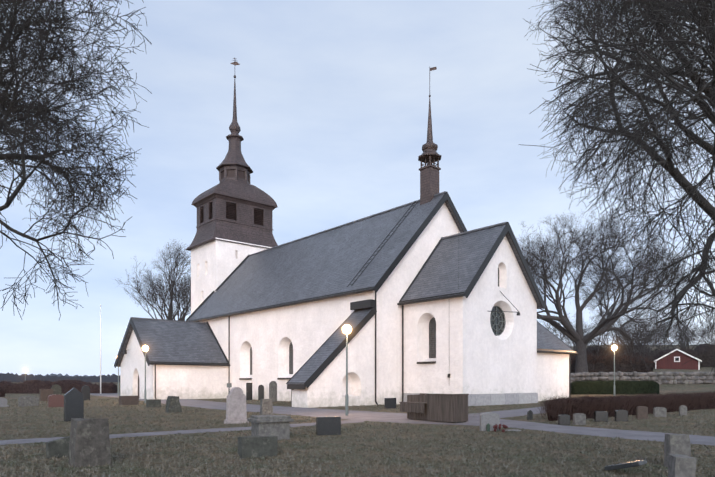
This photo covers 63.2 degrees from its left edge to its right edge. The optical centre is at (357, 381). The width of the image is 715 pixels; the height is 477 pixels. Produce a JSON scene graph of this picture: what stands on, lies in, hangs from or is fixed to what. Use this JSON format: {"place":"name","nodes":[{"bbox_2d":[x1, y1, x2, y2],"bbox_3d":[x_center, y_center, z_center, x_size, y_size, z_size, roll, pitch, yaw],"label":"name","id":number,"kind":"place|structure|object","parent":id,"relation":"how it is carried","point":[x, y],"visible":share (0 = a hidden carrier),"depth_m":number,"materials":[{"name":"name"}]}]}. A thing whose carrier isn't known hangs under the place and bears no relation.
{"place":"outdoors","nodes":[
{"label":"outdoors","id":0,"kind":"place"},
{"bbox_2d":[0,388,4,396],"bbox_3d":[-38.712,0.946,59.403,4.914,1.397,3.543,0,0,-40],"label":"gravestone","id":1,"kind":"object","parent":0,"point":[2,392],"depth_m":59.63,"materials":[{"name":"stone"}]},
{"bbox_2d":[0,345,714,476],"bbox_3d":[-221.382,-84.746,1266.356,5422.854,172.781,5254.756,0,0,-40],"label":"ground","id":2,"kind":"structure","parent":0,"point":[681,388],"depth_m":15.61,"materials":[{"name":"green plant"}]},
{"bbox_2d":[0,377,116,393],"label":"shrubs","id":3,"kind":"object","parent":2,"relation":"on","point":[30,387],"depth_m":76.39,"materials":[{"name":"plant"}]},
{"bbox_2d":[28,373,89,376],"bbox_3d":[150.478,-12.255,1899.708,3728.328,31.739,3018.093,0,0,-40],"label":"forest","id":4,"kind":"object","parent":2,"relation":"on","point":[59,375],"visible":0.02,"depth_m":1869.73,"materials":[{"name":"grey"}]},
{"bbox_2d":[0,373,119,381],"bbox_3d":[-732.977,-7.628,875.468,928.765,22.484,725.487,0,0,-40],"label":"forest","id":5,"kind":"object","parent":2,"relation":"on","point":[6,377],"visible":0.27,"depth_m":891.73,"materials":[{"name":"grey"}]},
{"bbox_2d":[0,0,151,319],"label":"tree","id":6,"kind":"object","parent":2,"relation":"on","point":[27,111],"visible":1,"depth_m":11.44,"materials":[{"name":"brown plant"}]},
{"bbox_2d":[68,418,110,467],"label":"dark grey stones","id":7,"kind":"object","parent":2,"relation":"on","point":[89,442],"visible":0.92,"depth_m":10.94,"materials":[{"name":"stone"}]},
{"bbox_2d":[144,351,146,402],"bbox_3d":[-15.523,-0.256,42.563,0.180,3.940,0.171,0,0,-40],"label":"lamp pole","id":8,"kind":"object","parent":2,"relation":"on","point":[145,380],"visible":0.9,"depth_m":42.52,"materials":[{"name":"grey metal"}]},
{"bbox_2d":[142,345,148,350],"bbox_3d":[-15.523,-2.416,42.563,0.480,0.480,0.480,0,0,-40],"label":"lamp globe","id":9,"kind":"object","parent":8,"relation":"on","point":[145,347],"visible":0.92,"depth_m":42.40,"materials":[{"name":"white glass"}]},
{"bbox_2d":[116,240,190,320],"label":"tree","id":10,"kind":"object","parent":2,"relation":"on","point":[171,298],"visible":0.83,"depth_m":85.75,"materials":[{"name":"plant"}]},
{"bbox_2d":[46,384,293,458],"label":"gravestones","id":11,"kind":"object","parent":2,"relation":"on","point":[255,446],"visible":0.81,"depth_m":12.26,"materials":[{"name":"stone"}]},
{"bbox_2d":[120,330,227,398],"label":"porch walls","id":12,"kind":"structure","parent":2,"relation":"on","point":[193,382],"depth_m":52.87,"materials":[{"name":"white paint"}]},
{"bbox_2d":[118,367,118,396],"bbox_3d":[-25.174,-0.281,61.238,0.180,3.990,0.171,0,0,-40],"label":"drainpipe","id":13,"kind":"object","parent":12,"relation":"attached to","point":[118,381],"visible":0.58,"depth_m":61.20,"materials":[{"name":"grey metal"}]},
{"bbox_2d":[0,419,363,444],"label":"footpath","id":14,"kind":"structure","parent":2,"relation":"on","point":[18,441],"depth_m":17.92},
{"bbox_2d":[191,238,271,313],"bbox_3d":[-14.220,-6.811,67.898,8.200,17.450,6.250,0,0,-40],"label":"tower shaft","id":15,"kind":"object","parent":2,"relation":"on","point":[215,264],"visible":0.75,"depth_m":64.56,"materials":[{"name":"paint"}]},
{"bbox_2d":[185,198,277,250],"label":"belfry","id":16,"kind":"object","parent":15,"relation":"on","point":[211,231],"visible":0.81,"depth_m":65.81,"materials":[{"name":"brown wood"}]},
{"bbox_2d":[201,203,262,224],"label":"louvres","id":17,"kind":"object","parent":16,"relation":"attached to","point":[235,215],"visible":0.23,"depth_m":65.52,"materials":[{"name":"brown wood"}]},
{"bbox_2d":[191,79,277,229],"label":"spire","id":18,"kind":"structure","parent":16,"relation":"on","point":[236,188],"depth_m":66.73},
{"bbox_2d":[222,170,244,178],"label":"louvers","id":19,"kind":"object","parent":18,"relation":"on","point":[231,173],"visible":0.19,"depth_m":66.73,"materials":[{"name":"brown"}]},
{"bbox_2d":[230,58,239,100],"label":"finial","id":20,"kind":"object","parent":18,"relation":"on","point":[235,63],"visible":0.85,"depth_m":68.04,"materials":[{"name":"black metal"}]},
{"bbox_2d":[224,387,248,423],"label":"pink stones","id":21,"kind":"object","parent":2,"relation":"on","point":[236,412],"visible":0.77,"depth_m":22.15,"materials":[{"name":"stone"}]},
{"bbox_2d":[0,397,520,430],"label":"gravestones","id":22,"kind":"object","parent":2,"relation":"on","point":[491,419],"visible":0.92,"depth_m":18.82,"materials":[{"name":"stone"}]},
{"bbox_2d":[247,415,293,439],"bbox_3d":[-2.416,1.284,16.136,1.061,0.660,0.860,0,0,-27],"label":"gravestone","id":23,"kind":"object","parent":2,"relation":"on","point":[274,425],"visible":0.85,"depth_m":15.85,"materials":[{"name":"stone"}]},
{"bbox_2d":[200,203,459,404],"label":"nave walls","id":24,"kind":"structure","parent":2,"relation":"on","point":[307,330],"depth_m":44.76,"materials":[{"name":"paint"}]},
{"bbox_2d":[239,361,435,379],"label":"sills","id":25,"kind":"structure","parent":24,"relation":"on","point":[431,362],"depth_m":46.92,"materials":[{"name":"black"}]},
{"bbox_2d":[116,191,573,384],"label":"roofs","id":26,"kind":"structure","parent":24,"relation":"on","point":[334,260],"depth_m":47.35,"materials":[{"name":"stone"}]},
{"bbox_2d":[114,192,577,404],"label":"roof trim","id":27,"kind":"structure","parent":26,"relation":"attached to","point":[354,306],"depth_m":40.88,"materials":[{"name":"black"}]},
{"bbox_2d":[418,97,441,204],"bbox_3d":[5.555,-17.436,44.711,1.755,8.900,1.755,0,0,-40],"label":"ridge turret","id":28,"kind":"object","parent":26,"relation":"on","point":[429,181],"visible":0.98,"depth_m":44.36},
{"bbox_2d":[429,67,436,96],"bbox_3d":[5.771,-22.936,44.612,0.617,2.500,0.143,0,0,24],"label":"weather vane","id":29,"kind":"object","parent":28,"relation":"attached to","point":[432,68],"visible":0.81,"depth_m":44.72,"materials":[{"name":"grey metal"}]},
{"bbox_2d":[250,268,498,374],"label":"glass panes","id":30,"kind":"object","parent":24,"relation":"on","point":[432,338],"visible":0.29,"depth_m":40.06,"materials":[{"name":"glass"}]},
{"bbox_2d":[292,305,377,407],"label":"buttress","id":31,"kind":"structure","parent":2,"relation":"on","point":[326,387],"depth_m":38.17,"materials":[{"name":"paint"}]},
{"bbox_2d":[39,389,647,418],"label":"gravestones","id":32,"kind":"object","parent":2,"relation":"on","point":[641,411],"visible":0.83,"depth_m":39.54,"materials":[{"name":"stone"}]},
{"bbox_2d":[345,334,348,415],"bbox_3d":[-0.493,-0.256,27.018,0.180,3.940,0.171,0,0,-40],"label":"lamp pole","id":33,"kind":"object","parent":2,"relation":"on","point":[346,405],"visible":0.9,"depth_m":26.98,"materials":[{"name":"grey metal"}]},
{"bbox_2d":[342,324,351,333],"bbox_3d":[-0.493,-2.416,27.018,0.480,0.480,0.480,0,0,-40],"label":"lamp globe","id":34,"kind":"object","parent":33,"relation":"on","point":[346,328],"visible":0.85,"depth_m":26.85,"materials":[{"name":"white glass"}]},
{"bbox_2d":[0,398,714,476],"bbox_3d":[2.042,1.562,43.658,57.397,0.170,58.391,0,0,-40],"label":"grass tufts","id":35,"kind":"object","parent":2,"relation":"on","point":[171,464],"visible":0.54,"depth_m":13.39,"materials":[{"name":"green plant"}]},
{"bbox_2d":[18,381,696,476],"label":"stones","id":36,"kind":"object","parent":2,"relation":"on","point":[74,398],"depth_m":23.17,"materials":[{"name":"grey stone"}]},
{"bbox_2d":[404,235,536,393],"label":"chancel walls","id":37,"kind":"structure","parent":2,"relation":"on","point":[475,354],"depth_m":39.37,"materials":[{"name":"paint"}]},
{"bbox_2d":[403,393,537,405],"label":"plinth","id":38,"kind":"structure","parent":37,"relation":"on","point":[498,399],"depth_m":39.71,"materials":[{"name":"white paint"}]},
{"bbox_2d":[490,306,505,335],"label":"round window","id":39,"kind":"structure","parent":37,"relation":"in","point":[497,320],"depth_m":40.16,"materials":[{"name":"black glass"}]},
{"bbox_2d":[486,423,501,431],"bbox_3d":[4.409,1.482,18.728,0.560,0.276,0.285,0,0,-9],"label":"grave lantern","id":40,"kind":"object","parent":2,"relation":"on","point":[488,427],"visible":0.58,"depth_m":18.64,"materials":[{"name":"green"}]},
{"bbox_2d":[493,424,507,431],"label":"grave flowers","id":41,"kind":"object","parent":2,"relation":"on","point":[500,425],"visible":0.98,"depth_m":18.54,"materials":[{"name":"red plant"}]},
{"bbox_2d":[468,406,545,417],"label":"gravel path","id":42,"kind":"structure","parent":2,"relation":"on","point":[511,413],"depth_m":29.43,"materials":[{"name":"grey gravel"}]},
{"bbox_2d":[537,353,569,400],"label":"sacristy walls","id":43,"kind":"structure","parent":2,"relation":"on","point":[552,374],"depth_m":45.40,"materials":[{"name":"paint"}]},
{"bbox_2d":[537,318,574,341],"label":"tree","id":44,"kind":"object","parent":2,"relation":"on","point":[554,330],"visible":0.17,"depth_m":118.80,"materials":[{"name":"plant"}]},
{"bbox_2d":[556,313,597,349],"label":"tree","id":45,"kind":"object","parent":2,"relation":"on","point":[571,341],"visible":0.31,"depth_m":130.73,"materials":[{"name":"plant"}]},
{"bbox_2d":[566,311,634,356],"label":"shrub","id":46,"kind":"object","parent":2,"relation":"on","point":[600,346],"visible":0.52,"depth_m":88.76,"materials":[{"name":"brown plant"}]},
{"bbox_2d":[516,209,710,372],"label":"tree","id":47,"kind":"object","parent":2,"relation":"on","point":[579,338],"visible":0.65,"depth_m":71.51,"materials":[{"name":"plant"}]},
{"bbox_2d":[613,350,614,395],"bbox_3d":[20.938,-0.574,47.407,0.180,3.940,0.171,0,0,-40],"label":"lamp pole","id":48,"kind":"object","parent":2,"relation":"on","point":[614,375],"visible":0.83,"depth_m":47.36,"materials":[{"name":"grey metal"}]},
{"bbox_2d":[571,350,657,376],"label":"shrubs","id":49,"kind":"object","parent":2,"relation":"on","point":[629,367],"depth_m":74.40,"materials":[{"name":"plant"}]},
{"bbox_2d":[571,380,659,394],"bbox_3d":[22.251,0.538,50.430,7.685,1.287,1.251,0,0,-2],"label":"green hedge","id":50,"kind":"object","parent":2,"relation":"on","point":[635,387],"depth_m":49.96,"materials":[{"name":"green plant"}]},
{"bbox_2d":[519,0,714,375],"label":"tree","id":51,"kind":"object","parent":2,"relation":"on","point":[658,15],"visible":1,"depth_m":7.40,"materials":[{"name":"brown plant"}]},
{"bbox_2d":[537,390,714,420],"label":"brown hedge","id":52,"kind":"object","parent":2,"relation":"on","point":[589,416],"depth_m":26.88,"materials":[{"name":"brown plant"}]},
{"bbox_2d":[604,310,651,356],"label":"shrub","id":53,"kind":"object","parent":2,"relation":"on","point":[616,332],"visible":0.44,"depth_m":92.39,"materials":[{"name":"plant"}]},
{"bbox_2d":[586,304,670,359],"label":"shrub","id":54,"kind":"object","parent":2,"relation":"on","point":[657,336],"visible":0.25,"depth_m":101.23,"materials":[{"name":"plant"}]},
{"bbox_2d":[597,315,664,357],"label":"tree","id":55,"kind":"object","parent":2,"relation":"on","point":[634,340],"visible":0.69,"depth_m":81.32,"materials":[{"name":"brown plant"}]},
{"bbox_2d":[614,305,667,346],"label":"tree","id":56,"kind":"object","parent":2,"relation":"on","point":[645,327],"visible":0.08,"depth_m":117.67,"materials":[{"name":"brown plant"}]},
{"bbox_2d":[570,343,714,366],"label":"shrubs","id":57,"kind":"object","parent":2,"relation":"on","point":[706,362],"depth_m":109.56,"materials":[{"name":"brown plant"}]},
{"bbox_2d":[571,371,714,383],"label":"stone wall","id":58,"kind":"structure","parent":2,"relation":"on","point":[670,377],"depth_m":63.03,"materials":[{"name":"grey stone"}]},
{"bbox_2d":[614,319,681,359],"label":"tree","id":59,"kind":"object","parent":2,"relation":"on","point":[651,346],"visible":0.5,"depth_m":84.25,"materials":[{"name":"brown plant"}]},
{"bbox_2d":[648,314,694,349],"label":"tree","id":60,"kind":"object","parent":2,"relation":"on","point":[666,341],"visible":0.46,"depth_m":128.65,"materials":[{"name":"plant"}]},
{"bbox_2d":[656,350,697,369],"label":"cottage walls","id":61,"kind":"structure","parent":2,"relation":"on","point":[666,362],"depth_m":101.27,"materials":[{"name":"red wood"}]},
{"bbox_2d":[654,349,701,369],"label":"white trim","id":62,"kind":"structure","parent":61,"relation":"attached to","point":[699,360],"depth_m":100.86,"materials":[{"name":"white wood"}]},
{"bbox_2d":[649,321,707,348],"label":"tree","id":63,"kind":"object","parent":2,"relation":"on","point":[690,335],"visible":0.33,"depth_m":136.06,"materials":[{"name":"plant"}]},
{"bbox_2d":[664,313,714,349],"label":"tree","id":64,"kind":"object","parent":2,"relation":"on","point":[702,334],"visible":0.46,"depth_m":136.45,"materials":[{"name":"plant"}]},
{"bbox_2d":[685,318,714,348],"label":"tree","id":65,"kind":"object","parent":2,"relation":"on","point":[704,335],"visible":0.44,"depth_m":143.35,"materials":[{"name":"plant"}]},
{"bbox_2d":[696,323,714,344],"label":"tree","id":66,"kind":"object","parent":2,"relation":"on","point":[703,336],"visible":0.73,"depth_m":129.08,"materials":[{"name":"plant"}]},
{"bbox_2d":[0,0,714,375],"label":"sky","id":67,"kind":"structure","parent":0,"point":[332,96],"materials":[{"name":"blue"}]},
{"bbox_2d":[90,393,714,445],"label":"path","id":68,"kind":"structure","parent":0,"point":[402,418],"depth_m":23.32,"materials":[{"name":"grey gravel"}]},
{"bbox_2d":[100,305,100,393],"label":"flagpole","id":69,"kind":"object","parent":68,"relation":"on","point":[100,349],"visible":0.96,"depth_m":74.98,"materials":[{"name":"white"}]},
{"bbox_2d":[399,393,468,421],"bbox_3d":[3.056,1.019,23.413,1.150,1.070,2.834,0,0,-40],"label":"bin enclosure","id":70,"kind":"object","parent":68,"relation":"on","point":[440,407],"visible":1,"depth_m":22.63,"materials":[{"name":"brown wood"}]}
]}

